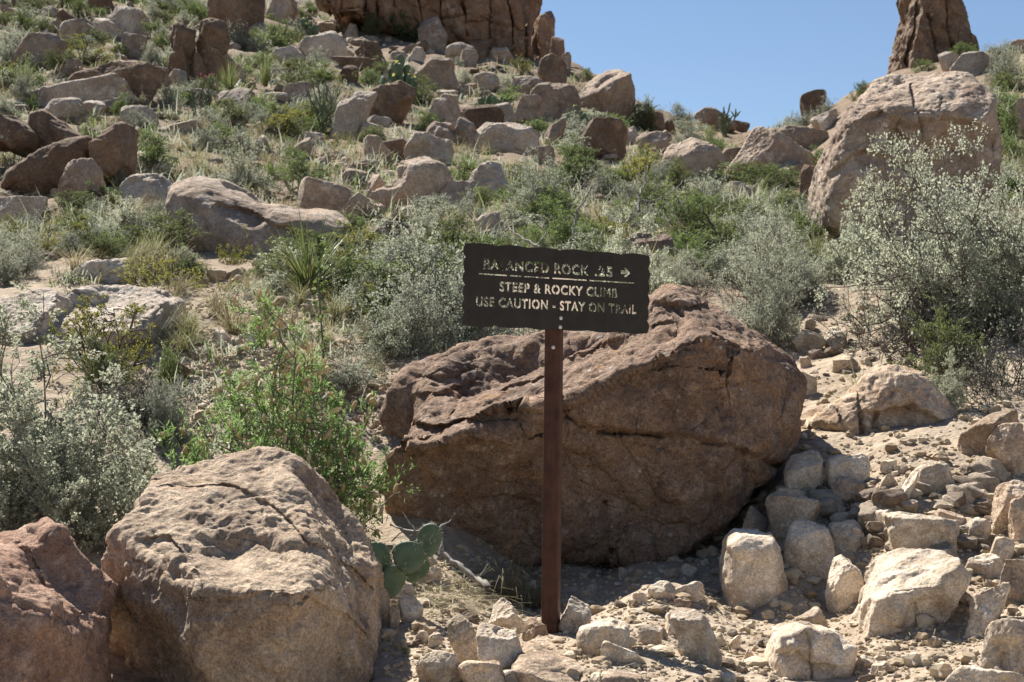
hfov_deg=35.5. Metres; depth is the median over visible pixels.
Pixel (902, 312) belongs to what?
twiggy shrub
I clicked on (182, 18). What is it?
pale leaved shrub
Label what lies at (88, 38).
grey shrub
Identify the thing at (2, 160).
grass tuft
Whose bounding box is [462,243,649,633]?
trail sign
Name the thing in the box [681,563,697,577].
stone
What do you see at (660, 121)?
boulder
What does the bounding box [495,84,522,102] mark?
green bush
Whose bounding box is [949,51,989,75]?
boulder
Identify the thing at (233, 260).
creosote bush
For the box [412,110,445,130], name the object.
green bush
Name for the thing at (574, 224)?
dead branch
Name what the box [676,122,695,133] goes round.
olive green bush
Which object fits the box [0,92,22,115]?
grey shrub
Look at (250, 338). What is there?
stone
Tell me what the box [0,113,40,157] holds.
boulder
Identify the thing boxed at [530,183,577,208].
green bush
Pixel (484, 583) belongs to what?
dead branch
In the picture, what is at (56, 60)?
olive green bush
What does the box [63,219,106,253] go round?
olive green bush
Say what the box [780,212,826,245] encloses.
green bush
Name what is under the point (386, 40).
loose rock
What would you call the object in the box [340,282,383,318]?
creosote bush
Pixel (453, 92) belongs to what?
boulder
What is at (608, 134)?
boulder
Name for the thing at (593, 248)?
green bush
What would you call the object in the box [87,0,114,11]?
boulder
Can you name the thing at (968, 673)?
boulder
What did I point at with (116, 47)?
olive green bush
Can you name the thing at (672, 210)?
grey shrub
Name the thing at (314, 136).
boulder
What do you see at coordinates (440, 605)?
stone
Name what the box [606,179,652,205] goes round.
grey shrub
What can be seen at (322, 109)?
green bush
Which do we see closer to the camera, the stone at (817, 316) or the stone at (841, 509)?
the stone at (841, 509)
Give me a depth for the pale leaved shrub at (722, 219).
15.17 m
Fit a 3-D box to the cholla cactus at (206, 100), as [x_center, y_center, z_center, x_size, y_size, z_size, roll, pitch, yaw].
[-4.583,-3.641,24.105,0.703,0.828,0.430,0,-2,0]
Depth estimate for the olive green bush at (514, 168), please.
17.75 m
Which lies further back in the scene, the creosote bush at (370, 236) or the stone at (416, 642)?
the creosote bush at (370, 236)
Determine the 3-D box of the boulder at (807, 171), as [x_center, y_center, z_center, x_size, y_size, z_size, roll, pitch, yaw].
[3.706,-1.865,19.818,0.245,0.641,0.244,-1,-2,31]
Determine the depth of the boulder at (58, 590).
4.17 m
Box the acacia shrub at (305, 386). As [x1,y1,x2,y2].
[122,286,420,555]
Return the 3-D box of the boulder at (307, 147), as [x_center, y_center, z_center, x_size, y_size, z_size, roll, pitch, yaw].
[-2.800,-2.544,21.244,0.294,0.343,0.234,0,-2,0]
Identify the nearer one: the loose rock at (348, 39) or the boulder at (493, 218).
the boulder at (493, 218)
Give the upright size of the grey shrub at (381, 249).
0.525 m
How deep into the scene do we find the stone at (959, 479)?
6.40 m
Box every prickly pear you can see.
[298,17,319,35]
[371,521,442,597]
[380,54,417,102]
[474,94,501,105]
[560,104,591,127]
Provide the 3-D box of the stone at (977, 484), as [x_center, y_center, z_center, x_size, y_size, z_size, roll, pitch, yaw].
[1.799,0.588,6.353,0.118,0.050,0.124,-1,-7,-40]
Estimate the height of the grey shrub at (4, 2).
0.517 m
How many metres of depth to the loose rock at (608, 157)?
23.64 m
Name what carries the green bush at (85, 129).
on the ground at (388, 534)
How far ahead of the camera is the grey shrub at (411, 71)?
35.42 m
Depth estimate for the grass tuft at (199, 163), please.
18.78 m
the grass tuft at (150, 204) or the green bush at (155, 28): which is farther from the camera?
the green bush at (155, 28)
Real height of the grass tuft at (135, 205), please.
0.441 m
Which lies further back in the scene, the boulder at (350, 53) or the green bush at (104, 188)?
the boulder at (350, 53)
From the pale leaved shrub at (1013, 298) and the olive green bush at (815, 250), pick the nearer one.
the pale leaved shrub at (1013, 298)
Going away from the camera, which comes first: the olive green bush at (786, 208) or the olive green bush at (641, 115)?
the olive green bush at (786, 208)
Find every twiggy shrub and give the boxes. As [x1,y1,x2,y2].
[78,357,208,429]
[361,271,466,351]
[818,252,1009,359]
[928,289,1023,413]
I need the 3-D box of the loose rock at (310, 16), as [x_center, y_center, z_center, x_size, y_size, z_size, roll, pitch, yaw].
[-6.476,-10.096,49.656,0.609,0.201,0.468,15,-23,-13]
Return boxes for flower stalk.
[311,230,330,385]
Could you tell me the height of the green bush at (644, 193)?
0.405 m
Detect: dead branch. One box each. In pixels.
[390,512,490,589]
[506,212,556,247]
[568,177,606,246]
[635,163,683,211]
[699,197,715,233]
[843,275,940,358]
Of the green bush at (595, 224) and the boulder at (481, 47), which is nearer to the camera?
the green bush at (595, 224)
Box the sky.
[540,0,1023,129]
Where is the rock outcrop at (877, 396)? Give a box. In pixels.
[800,364,958,434]
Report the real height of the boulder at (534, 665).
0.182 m
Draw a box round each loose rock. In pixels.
[0,5,8,10]
[6,7,15,13]
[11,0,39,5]
[11,100,24,104]
[11,104,29,110]
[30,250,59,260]
[44,205,56,215]
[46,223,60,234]
[50,0,63,6]
[50,20,60,32]
[58,58,82,74]
[60,67,72,76]
[74,116,88,123]
[84,127,100,134]
[103,98,124,112]
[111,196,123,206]
[115,53,126,60]
[129,99,142,104]
[155,112,169,118]
[188,88,217,105]
[198,115,214,125]
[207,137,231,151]
[208,157,222,163]
[228,115,246,125]
[229,42,240,49]
[240,97,251,108]
[245,82,255,88]
[248,22,287,38]
[255,68,277,78]
[255,148,269,154]
[263,92,290,100]
[273,84,283,91]
[300,10,312,18]
[315,154,330,165]
[317,20,337,31]
[346,37,355,42]
[350,36,373,46]
[358,122,382,134]
[359,159,378,168]
[365,35,381,44]
[370,226,387,238]
[380,69,388,78]
[384,38,392,42]
[389,46,398,49]
[401,44,417,53]
[416,40,429,50]
[426,48,434,53]
[470,69,479,72]
[478,229,498,238]
[483,91,491,96]
[494,88,506,94]
[497,85,509,93]
[601,154,617,160]
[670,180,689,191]
[694,176,708,183]
[725,181,742,192]
[771,159,802,176]
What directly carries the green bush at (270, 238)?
on the ground at (388, 534)
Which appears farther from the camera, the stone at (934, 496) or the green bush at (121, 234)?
the green bush at (121, 234)
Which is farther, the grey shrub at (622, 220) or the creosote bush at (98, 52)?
the creosote bush at (98, 52)
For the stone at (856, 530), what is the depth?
6.18 m
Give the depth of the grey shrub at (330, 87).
26.47 m
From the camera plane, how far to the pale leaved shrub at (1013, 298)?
8.78 m
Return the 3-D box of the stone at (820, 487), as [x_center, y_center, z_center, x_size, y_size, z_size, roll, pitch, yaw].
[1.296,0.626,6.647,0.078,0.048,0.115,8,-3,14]
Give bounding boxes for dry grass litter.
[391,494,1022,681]
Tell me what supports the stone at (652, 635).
on the ground at (388, 534)
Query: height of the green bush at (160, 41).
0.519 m
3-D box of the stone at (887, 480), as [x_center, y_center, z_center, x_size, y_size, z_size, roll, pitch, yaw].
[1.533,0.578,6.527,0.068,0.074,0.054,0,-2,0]
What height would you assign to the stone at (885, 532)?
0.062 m
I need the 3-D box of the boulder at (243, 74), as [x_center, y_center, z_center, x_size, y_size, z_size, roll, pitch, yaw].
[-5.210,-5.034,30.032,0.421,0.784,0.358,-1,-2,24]
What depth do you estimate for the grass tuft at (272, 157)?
20.02 m
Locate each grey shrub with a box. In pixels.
[0,0,13,4]
[0,21,31,48]
[0,26,27,66]
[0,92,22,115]
[0,219,40,247]
[0,227,21,256]
[0,240,50,277]
[0,243,30,286]
[1,231,57,261]
[4,61,37,101]
[10,208,48,232]
[16,3,40,23]
[16,53,51,73]
[32,10,54,28]
[48,228,90,257]
[64,211,114,255]
[80,196,115,218]
[81,34,97,46]
[110,167,126,185]
[112,226,146,257]
[113,206,173,250]
[124,104,154,128]
[135,368,200,445]
[138,197,164,222]
[139,38,162,63]
[144,0,164,19]
[144,0,184,13]
[150,82,188,111]
[152,22,170,37]
[161,240,201,273]
[175,79,207,97]
[187,118,223,152]
[189,105,230,125]
[207,112,229,130]
[208,137,282,196]
[226,124,258,152]
[227,20,258,50]
[233,95,271,121]
[247,104,279,130]
[254,27,286,45]
[270,102,304,121]
[286,93,309,115]
[288,15,313,39]
[303,0,314,7]
[305,44,338,69]
[306,79,341,106]
[312,342,390,392]
[328,257,382,318]
[333,230,383,260]
[338,235,449,288]
[341,207,554,343]
[353,260,469,367]
[389,241,431,266]
[394,192,460,217]
[403,63,418,76]
[408,219,443,237]
[409,209,437,239]
[450,185,487,221]
[454,55,463,66]
[458,66,475,84]
[484,224,522,244]
[491,145,579,219]
[499,70,515,86]
[530,216,556,243]
[534,115,550,129]
[540,118,582,144]
[543,107,592,145]
[551,208,581,223]
[554,111,589,132]
[554,226,621,274]
[575,160,635,200]
[597,210,622,232]
[605,200,650,232]
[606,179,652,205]
[621,171,676,196]
[628,98,657,120]
[628,153,669,180]
[633,195,671,230]
[636,93,665,115]
[652,156,691,182]
[652,194,689,226]
[664,101,691,122]
[671,114,709,143]
[673,117,683,125]
[682,167,734,200]
[703,248,736,279]
[707,186,733,207]
[713,230,776,281]
[713,242,815,350]
[720,236,774,267]
[723,203,807,249]
[731,195,791,235]
[760,190,788,211]
[766,240,824,286]
[767,117,796,129]
[775,206,799,228]
[783,109,799,124]
[783,197,806,212]
[783,256,828,301]
[787,199,807,215]
[791,110,812,125]
[794,202,830,249]
[809,91,841,119]
[837,148,1023,313]
[981,40,1020,64]
[982,43,1023,82]
[985,84,1001,102]
[989,54,998,69]
[993,39,1019,54]
[999,155,1021,203]
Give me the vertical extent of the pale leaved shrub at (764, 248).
1.168 m
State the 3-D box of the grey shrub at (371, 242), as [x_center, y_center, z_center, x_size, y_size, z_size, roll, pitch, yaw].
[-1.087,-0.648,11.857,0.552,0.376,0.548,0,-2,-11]
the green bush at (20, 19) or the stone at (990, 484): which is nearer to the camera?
the stone at (990, 484)
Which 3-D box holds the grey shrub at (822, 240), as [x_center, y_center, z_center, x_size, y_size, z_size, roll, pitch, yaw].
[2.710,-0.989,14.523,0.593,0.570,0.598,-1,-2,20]
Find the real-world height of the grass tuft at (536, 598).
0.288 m
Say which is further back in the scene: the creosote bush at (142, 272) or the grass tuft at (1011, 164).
the grass tuft at (1011, 164)
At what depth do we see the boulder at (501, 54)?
43.47 m
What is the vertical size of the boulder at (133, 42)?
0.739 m
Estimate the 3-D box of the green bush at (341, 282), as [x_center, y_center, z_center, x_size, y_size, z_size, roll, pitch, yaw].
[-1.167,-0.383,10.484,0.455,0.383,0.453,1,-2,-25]
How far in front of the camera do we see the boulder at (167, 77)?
27.92 m
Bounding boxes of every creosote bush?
[4,213,27,240]
[8,51,33,68]
[20,215,69,256]
[39,293,174,388]
[49,214,87,247]
[61,32,115,67]
[110,255,208,290]
[215,225,259,264]
[257,104,299,138]
[282,103,314,126]
[316,63,344,87]
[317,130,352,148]
[317,220,385,255]
[328,231,389,279]
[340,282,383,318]
[511,54,534,75]
[574,213,595,226]
[591,202,635,238]
[613,142,661,188]
[629,149,662,167]
[700,125,719,137]
[724,217,742,240]
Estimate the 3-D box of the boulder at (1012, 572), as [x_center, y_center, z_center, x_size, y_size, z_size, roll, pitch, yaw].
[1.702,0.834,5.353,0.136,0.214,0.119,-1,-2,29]
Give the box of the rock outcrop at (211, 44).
[167,18,229,80]
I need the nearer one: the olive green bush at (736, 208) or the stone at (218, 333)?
the stone at (218, 333)
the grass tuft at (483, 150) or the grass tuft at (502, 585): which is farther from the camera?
the grass tuft at (483, 150)
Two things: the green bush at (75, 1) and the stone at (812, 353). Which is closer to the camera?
the stone at (812, 353)
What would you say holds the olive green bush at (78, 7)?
on the ground at (388, 534)
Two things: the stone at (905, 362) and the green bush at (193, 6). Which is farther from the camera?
the green bush at (193, 6)
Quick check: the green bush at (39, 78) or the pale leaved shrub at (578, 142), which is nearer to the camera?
the pale leaved shrub at (578, 142)
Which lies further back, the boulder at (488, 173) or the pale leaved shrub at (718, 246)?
the boulder at (488, 173)
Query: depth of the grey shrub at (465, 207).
14.65 m
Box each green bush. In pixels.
[0,11,17,28]
[0,64,32,87]
[5,67,48,88]
[12,0,53,15]
[12,1,37,30]
[25,93,39,109]
[34,16,55,31]
[41,48,72,73]
[47,189,95,212]
[49,0,86,6]
[53,207,95,231]
[63,0,87,7]
[63,52,78,58]
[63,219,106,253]
[66,0,91,17]
[69,191,96,209]
[70,39,89,49]
[70,326,140,398]
[75,210,116,227]
[76,231,124,260]
[80,28,116,45]
[80,118,100,138]
[84,179,121,207]
[86,228,137,257]
[88,6,108,15]
[94,224,144,249]
[107,209,159,232]
[109,41,128,55]
[110,84,133,116]
[122,205,210,260]
[130,209,165,230]
[135,0,159,5]
[137,124,175,171]
[137,127,167,149]
[140,17,174,36]
[146,0,176,13]
[147,31,170,49]
[149,342,182,384]
[156,9,175,25]
[157,54,168,67]
[162,243,216,282]
[171,0,192,12]
[173,85,195,105]
[180,0,207,23]
[188,1,207,17]
[195,74,226,93]
[198,103,226,118]
[200,119,233,140]
[215,97,253,122]
[229,25,256,43]
[233,52,254,75]
[242,250,293,281]
[247,51,278,67]
[247,89,277,112]
[249,26,261,39]
[252,18,295,47]
[254,95,305,125]
[257,134,340,195]
[257,227,306,261]
[262,23,301,43]
[265,12,279,21]
[272,61,319,91]
[275,109,311,138]
[276,55,303,70]
[278,229,347,256]
[291,31,305,42]
[298,9,309,19]
[299,1,319,15]
[300,60,341,87]
[301,96,336,120]
[301,112,333,135]
[312,58,332,70]
[320,238,367,269]
[323,255,368,295]
[324,254,412,293]
[330,216,369,248]
[340,212,368,228]
[341,251,455,291]
[344,228,390,250]
[348,260,417,303]
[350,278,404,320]
[350,287,402,320]
[356,123,388,140]
[356,305,412,353]
[359,66,380,86]
[361,11,386,37]
[371,60,391,77]
[381,10,417,42]
[394,644,409,658]
[404,213,482,264]
[407,231,453,256]
[411,69,433,97]
[411,236,462,272]
[412,83,443,105]
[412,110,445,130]
[416,230,470,280]
[432,194,456,214]
[444,229,487,262]
[446,154,483,180]
[473,185,496,203]
[474,185,498,208]
[480,231,513,245]
[480,235,512,244]
[485,239,528,270]
[493,174,531,204]
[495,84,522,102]
[496,169,562,208]
[502,234,520,244]
[505,162,551,185]
[506,203,550,225]
[515,179,603,248]
[515,244,555,272]
[516,192,557,220]
[523,116,552,135]
[529,190,591,224]
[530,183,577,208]
[548,168,574,190]
[549,134,610,186]
[551,217,596,245]
[554,233,589,249]
[555,203,578,216]
[559,143,584,159]
[559,160,584,187]
[575,234,622,271]
[580,66,596,80]
[582,219,608,241]
[588,165,635,185]
[596,201,624,221]
[600,178,627,198]
[606,112,632,128]
[609,198,641,216]
[627,100,661,130]
[629,182,731,242]
[630,179,695,216]
[632,189,665,214]
[634,143,658,162]
[637,169,668,189]
[649,224,713,249]
[653,246,715,277]
[664,154,688,190]
[671,216,745,253]
[673,234,705,259]
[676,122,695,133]
[680,168,698,182]
[684,189,724,216]
[691,196,742,220]
[696,125,727,149]
[699,237,741,269]
[702,220,733,243]
[711,159,768,185]
[714,212,753,239]
[718,199,782,225]
[722,197,745,216]
[728,226,780,250]
[729,203,767,226]
[734,194,768,213]
[743,161,800,184]
[754,168,789,193]
[769,169,799,189]
[771,187,798,207]
[773,202,804,215]
[775,210,808,230]
[778,238,826,267]
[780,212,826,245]
[787,206,809,225]
[791,192,807,207]
[808,143,823,162]
[846,79,871,101]
[888,294,1013,383]
[911,58,938,73]
[942,40,978,56]
[988,66,1018,92]
[990,85,1017,106]
[996,93,1016,124]
[997,81,1021,143]
[999,190,1023,205]
[1000,176,1023,201]
[1001,132,1023,162]
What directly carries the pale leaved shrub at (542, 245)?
on the ground at (388, 534)
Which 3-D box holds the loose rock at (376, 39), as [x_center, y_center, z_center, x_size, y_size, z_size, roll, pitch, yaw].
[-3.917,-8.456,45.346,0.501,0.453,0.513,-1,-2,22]
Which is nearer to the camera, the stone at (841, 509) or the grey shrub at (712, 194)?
the stone at (841, 509)
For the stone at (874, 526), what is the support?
on the ground at (388, 534)
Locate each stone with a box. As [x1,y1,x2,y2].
[212,328,230,343]
[231,338,243,344]
[237,346,245,353]
[243,333,260,345]
[387,606,400,627]
[392,581,415,600]
[398,595,422,621]
[411,639,421,645]
[415,630,428,642]
[416,650,460,681]
[428,632,442,646]
[434,601,447,608]
[463,612,479,622]
[489,597,524,632]
[503,670,517,681]
[522,617,548,640]
[559,595,590,631]
[576,617,629,655]
[586,583,597,594]
[601,640,644,663]
[614,599,626,607]
[618,567,627,577]
[632,592,647,604]
[637,626,662,645]
[648,580,675,599]
[664,569,679,578]
[665,613,675,636]
[674,597,690,607]
[675,581,704,601]
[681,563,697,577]
[719,672,735,681]
[722,658,734,667]
[727,629,737,636]
[729,635,740,648]
[744,649,753,658]
[753,637,769,646]
[783,449,822,490]
[792,330,825,351]
[795,606,827,627]
[799,356,811,368]
[800,318,815,329]
[801,371,816,394]
[807,314,827,321]
[807,349,822,359]
[808,489,844,506]
[816,485,829,488]
[818,351,831,358]
[818,496,838,517]
[822,466,826,480]
[823,480,828,486]
[824,327,847,346]
[824,347,842,355]
[825,453,870,487]
[827,519,863,556]
[828,504,846,518]
[830,512,851,521]
[831,335,846,347]
[831,476,864,507]
[832,355,858,372]
[838,314,848,319]
[840,369,851,373]
[845,498,854,505]
[847,501,863,519]
[852,526,865,545]
[854,488,877,501]
[855,301,880,312]
[855,655,877,667]
[857,500,892,530]
[858,311,884,323]
[858,674,875,681]
[864,478,876,483]
[866,521,883,532]
[867,535,883,548]
[870,488,907,508]
[871,661,893,675]
[872,533,884,539]
[875,486,886,490]
[875,509,892,532]
[880,459,896,472]
[880,474,896,486]
[884,527,888,537]
[884,545,889,550]
[893,505,901,511]
[893,673,901,677]
[898,478,931,495]
[900,350,908,356]
[901,471,918,498]
[901,499,917,512]
[902,348,916,352]
[902,358,912,365]
[913,460,954,493]
[928,541,958,557]
[929,493,942,500]
[931,499,954,508]
[936,509,965,523]
[937,653,947,658]
[942,494,959,507]
[945,484,975,504]
[947,487,966,505]
[953,476,971,483]
[957,502,979,514]
[957,537,977,549]
[958,482,982,488]
[959,465,972,474]
[959,517,993,533]
[961,470,971,476]
[962,475,982,485]
[963,483,983,498]
[965,553,1003,578]
[968,472,999,492]
[968,517,991,537]
[971,461,995,472]
[971,536,991,544]
[974,498,987,505]
[974,505,989,515]
[976,456,1007,481]
[977,544,990,550]
[982,471,995,476]
[983,515,991,520]
[990,536,1014,561]
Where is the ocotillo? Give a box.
[303,78,342,131]
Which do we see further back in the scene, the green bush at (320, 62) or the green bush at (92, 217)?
the green bush at (320, 62)
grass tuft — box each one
[0,152,11,165]
[0,243,42,279]
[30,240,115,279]
[31,57,47,71]
[32,225,86,252]
[36,206,67,222]
[76,114,104,127]
[96,114,123,127]
[100,225,168,263]
[109,196,149,214]
[119,212,196,267]
[120,239,205,284]
[120,249,162,271]
[121,240,207,279]
[127,89,157,105]
[128,318,224,361]
[140,197,162,210]
[150,266,216,293]
[156,268,200,308]
[157,293,219,340]
[167,286,282,341]
[169,139,185,151]
[169,269,258,326]
[174,152,214,171]
[175,130,192,143]
[185,254,226,281]
[190,111,227,133]
[197,92,233,108]
[230,265,260,291]
[235,124,253,139]
[235,281,298,318]
[237,329,376,396]
[249,118,276,135]
[259,151,290,165]
[267,335,312,361]
[271,131,285,143]
[272,306,306,334]
[277,269,322,305]
[292,273,380,324]
[300,303,352,348]
[306,280,340,301]
[324,249,378,272]
[337,125,360,138]
[338,201,391,220]
[341,130,357,142]
[348,313,382,340]
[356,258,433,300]
[362,356,390,377]
[364,357,398,389]
[429,201,472,221]
[452,138,474,152]
[455,144,483,158]
[460,551,568,613]
[474,141,495,154]
[504,192,533,219]
[509,571,572,611]
[523,209,607,240]
[571,202,608,226]
[598,224,637,247]
[648,246,713,276]
[656,208,701,238]
[719,178,739,195]
[772,168,799,189]
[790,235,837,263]
[797,223,842,253]
[822,350,894,401]
[1000,154,1021,172]
[1001,141,1023,164]
[1007,150,1023,169]
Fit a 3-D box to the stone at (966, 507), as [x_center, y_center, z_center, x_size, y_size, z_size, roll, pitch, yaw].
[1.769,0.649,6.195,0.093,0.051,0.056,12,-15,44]
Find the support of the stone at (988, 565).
on the ground at (388, 534)
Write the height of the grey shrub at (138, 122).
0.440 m
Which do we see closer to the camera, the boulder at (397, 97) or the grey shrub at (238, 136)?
the grey shrub at (238, 136)
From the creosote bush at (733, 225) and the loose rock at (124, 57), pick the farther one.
the loose rock at (124, 57)
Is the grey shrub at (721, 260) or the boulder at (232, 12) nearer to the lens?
the grey shrub at (721, 260)
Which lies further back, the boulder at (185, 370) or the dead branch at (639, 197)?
the dead branch at (639, 197)
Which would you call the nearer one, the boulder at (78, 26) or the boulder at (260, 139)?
the boulder at (260, 139)
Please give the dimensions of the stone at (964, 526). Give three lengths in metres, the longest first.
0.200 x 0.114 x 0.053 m
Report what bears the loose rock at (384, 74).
on the ground at (388, 534)
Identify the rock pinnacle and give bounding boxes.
[887,0,978,74]
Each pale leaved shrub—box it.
[0,68,19,90]
[0,281,248,545]
[0,371,122,555]
[59,195,174,249]
[73,46,104,62]
[154,46,172,62]
[173,9,197,23]
[241,38,277,55]
[245,268,302,296]
[255,237,352,275]
[259,61,284,76]
[300,61,339,77]
[320,260,346,291]
[332,245,408,276]
[409,199,456,227]
[409,271,454,300]
[497,201,547,234]
[530,239,557,248]
[553,129,593,154]
[567,200,702,312]
[587,107,603,118]
[651,247,728,303]
[683,111,694,121]
[686,118,713,130]
[701,236,753,266]
[711,199,834,312]
[711,213,742,227]
[765,215,804,245]
[791,237,822,249]
[802,167,911,284]
[807,116,1023,363]
[915,170,1023,356]
[928,345,976,410]
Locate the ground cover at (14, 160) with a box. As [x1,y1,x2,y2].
[0,0,1023,459]
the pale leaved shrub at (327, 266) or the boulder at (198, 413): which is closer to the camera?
the boulder at (198, 413)
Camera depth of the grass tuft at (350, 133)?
23.42 m
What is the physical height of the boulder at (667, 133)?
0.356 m
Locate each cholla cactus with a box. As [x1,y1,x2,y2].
[187,73,230,119]
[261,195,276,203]
[718,103,740,137]
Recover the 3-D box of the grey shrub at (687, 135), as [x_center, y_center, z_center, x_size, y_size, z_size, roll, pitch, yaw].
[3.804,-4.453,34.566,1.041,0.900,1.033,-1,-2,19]
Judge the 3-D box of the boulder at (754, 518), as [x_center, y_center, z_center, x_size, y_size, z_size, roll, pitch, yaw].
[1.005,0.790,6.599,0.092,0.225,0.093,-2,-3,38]
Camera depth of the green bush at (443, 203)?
15.05 m
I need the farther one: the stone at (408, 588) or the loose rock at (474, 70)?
the loose rock at (474, 70)
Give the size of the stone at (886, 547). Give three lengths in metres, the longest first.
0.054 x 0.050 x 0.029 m
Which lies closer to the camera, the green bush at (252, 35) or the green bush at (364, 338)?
the green bush at (364, 338)
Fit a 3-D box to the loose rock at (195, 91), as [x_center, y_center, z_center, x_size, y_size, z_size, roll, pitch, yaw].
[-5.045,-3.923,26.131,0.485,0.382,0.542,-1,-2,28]
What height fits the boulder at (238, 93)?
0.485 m
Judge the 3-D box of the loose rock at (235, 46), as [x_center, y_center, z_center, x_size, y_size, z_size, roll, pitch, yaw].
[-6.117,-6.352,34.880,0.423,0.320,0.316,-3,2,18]
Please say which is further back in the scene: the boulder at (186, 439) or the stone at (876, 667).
the boulder at (186, 439)
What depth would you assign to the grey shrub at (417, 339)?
8.53 m
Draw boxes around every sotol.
[7,53,42,89]
[214,56,246,89]
[246,204,364,289]
[250,49,279,86]
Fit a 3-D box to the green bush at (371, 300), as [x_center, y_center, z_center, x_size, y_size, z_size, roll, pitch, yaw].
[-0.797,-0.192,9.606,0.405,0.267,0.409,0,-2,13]
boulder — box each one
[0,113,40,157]
[0,136,91,195]
[0,195,47,224]
[0,288,73,344]
[0,517,117,681]
[13,32,66,68]
[27,109,81,147]
[29,73,137,106]
[34,284,185,348]
[41,6,58,16]
[45,97,86,121]
[55,8,75,21]
[58,158,105,200]
[59,18,98,46]
[67,60,165,101]
[75,258,136,282]
[83,100,105,118]
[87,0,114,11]
[89,121,138,183]
[93,18,125,36]
[101,446,391,681]
[107,6,150,36]
[119,173,171,209]
[120,105,159,127]
[121,32,146,58]
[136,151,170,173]
[155,119,202,134]
[157,66,169,85]
[165,176,352,255]
[165,358,190,377]
[169,69,187,84]
[171,424,188,442]
[191,409,205,424]
[207,0,248,39]
[212,88,255,106]
[227,55,247,82]
[245,0,264,27]
[255,134,269,148]
[265,0,298,24]
[270,45,305,62]
[283,81,311,102]
[295,137,311,155]
[297,176,351,213]
[298,31,346,61]
[301,131,326,142]
[330,56,387,70]
[330,91,376,137]
[337,65,358,83]
[338,162,367,173]
[341,168,369,187]
[344,23,358,37]
[344,192,385,221]
[347,49,354,55]
[354,40,385,59]
[363,135,392,162]
[365,174,384,197]
[367,115,391,127]
[368,80,416,122]
[369,156,453,212]
[379,283,807,567]
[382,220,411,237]
[384,139,406,161]
[389,51,410,60]
[392,209,411,227]
[404,131,453,163]
[409,46,425,61]
[414,56,458,89]
[418,16,447,52]
[418,93,460,129]
[421,566,441,583]
[426,121,456,143]
[436,90,457,96]
[440,180,474,208]
[445,42,474,60]
[447,614,477,661]
[454,117,476,146]
[457,83,485,95]
[458,660,505,681]
[460,49,477,66]
[460,104,504,128]
[468,161,507,198]
[471,40,488,59]
[472,211,503,235]
[473,72,499,92]
[474,122,539,155]
[476,622,522,669]
[488,47,512,63]
[495,102,516,122]
[509,75,542,94]
[511,636,657,681]
[515,94,543,125]
[519,0,541,58]
[530,82,581,122]
[530,145,554,163]
[531,11,554,60]
[537,53,566,83]
[545,116,566,143]
[550,37,564,57]
[562,52,570,71]
[579,69,635,118]
[580,116,627,160]
[588,193,606,204]
[626,126,638,145]
[627,232,677,264]
[636,131,668,154]
[647,112,664,131]
[661,130,671,141]
[661,137,724,180]
[665,120,675,134]
[670,607,722,667]
[693,107,736,132]
[719,528,787,609]
[722,146,741,168]
[727,126,814,176]
[734,120,749,132]
[742,505,766,532]
[743,186,755,199]
[763,621,857,679]
[765,487,820,540]
[778,125,828,147]
[784,519,835,579]
[799,89,826,120]
[799,165,814,200]
[808,71,1002,251]
[810,108,836,129]
[825,555,863,612]
[851,547,970,637]
[883,511,959,551]
[938,52,958,71]
[944,665,1023,681]
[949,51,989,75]
[957,410,1018,456]
[964,582,1010,638]
[979,617,1023,674]
[985,422,1023,474]
[991,480,1023,533]
[998,559,1023,602]
[1008,97,1023,138]
[1008,494,1023,541]
[1009,39,1023,52]
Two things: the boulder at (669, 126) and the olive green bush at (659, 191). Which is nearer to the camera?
the olive green bush at (659, 191)
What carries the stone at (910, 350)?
on the ground at (388, 534)
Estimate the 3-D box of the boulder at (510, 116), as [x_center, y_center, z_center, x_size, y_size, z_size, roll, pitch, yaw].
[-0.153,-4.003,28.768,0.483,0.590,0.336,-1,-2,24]
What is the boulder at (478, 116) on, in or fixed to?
on the ground at (388, 534)
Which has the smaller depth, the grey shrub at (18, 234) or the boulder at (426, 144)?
the grey shrub at (18, 234)
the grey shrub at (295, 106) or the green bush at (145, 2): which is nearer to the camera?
the grey shrub at (295, 106)
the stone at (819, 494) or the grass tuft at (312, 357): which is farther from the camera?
the grass tuft at (312, 357)
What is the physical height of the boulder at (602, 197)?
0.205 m
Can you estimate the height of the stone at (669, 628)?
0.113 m
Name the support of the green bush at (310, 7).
on the ground at (388, 534)
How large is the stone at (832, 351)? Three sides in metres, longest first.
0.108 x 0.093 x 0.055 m
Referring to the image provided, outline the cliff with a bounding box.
[315,0,531,58]
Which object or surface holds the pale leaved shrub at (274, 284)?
on the ground at (388, 534)
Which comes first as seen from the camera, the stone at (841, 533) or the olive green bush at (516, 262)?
the stone at (841, 533)
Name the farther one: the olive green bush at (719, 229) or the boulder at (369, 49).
the boulder at (369, 49)
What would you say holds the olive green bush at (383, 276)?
on the ground at (388, 534)
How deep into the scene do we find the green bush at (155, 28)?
33.82 m
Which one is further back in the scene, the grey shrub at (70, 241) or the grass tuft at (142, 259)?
the grey shrub at (70, 241)
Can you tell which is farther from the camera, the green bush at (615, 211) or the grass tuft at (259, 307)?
the green bush at (615, 211)
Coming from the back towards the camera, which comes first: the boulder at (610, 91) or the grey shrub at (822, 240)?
the boulder at (610, 91)
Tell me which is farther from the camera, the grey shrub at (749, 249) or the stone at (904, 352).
the grey shrub at (749, 249)
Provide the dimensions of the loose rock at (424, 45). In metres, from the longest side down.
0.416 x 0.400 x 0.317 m
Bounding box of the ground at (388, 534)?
[0,0,1023,681]

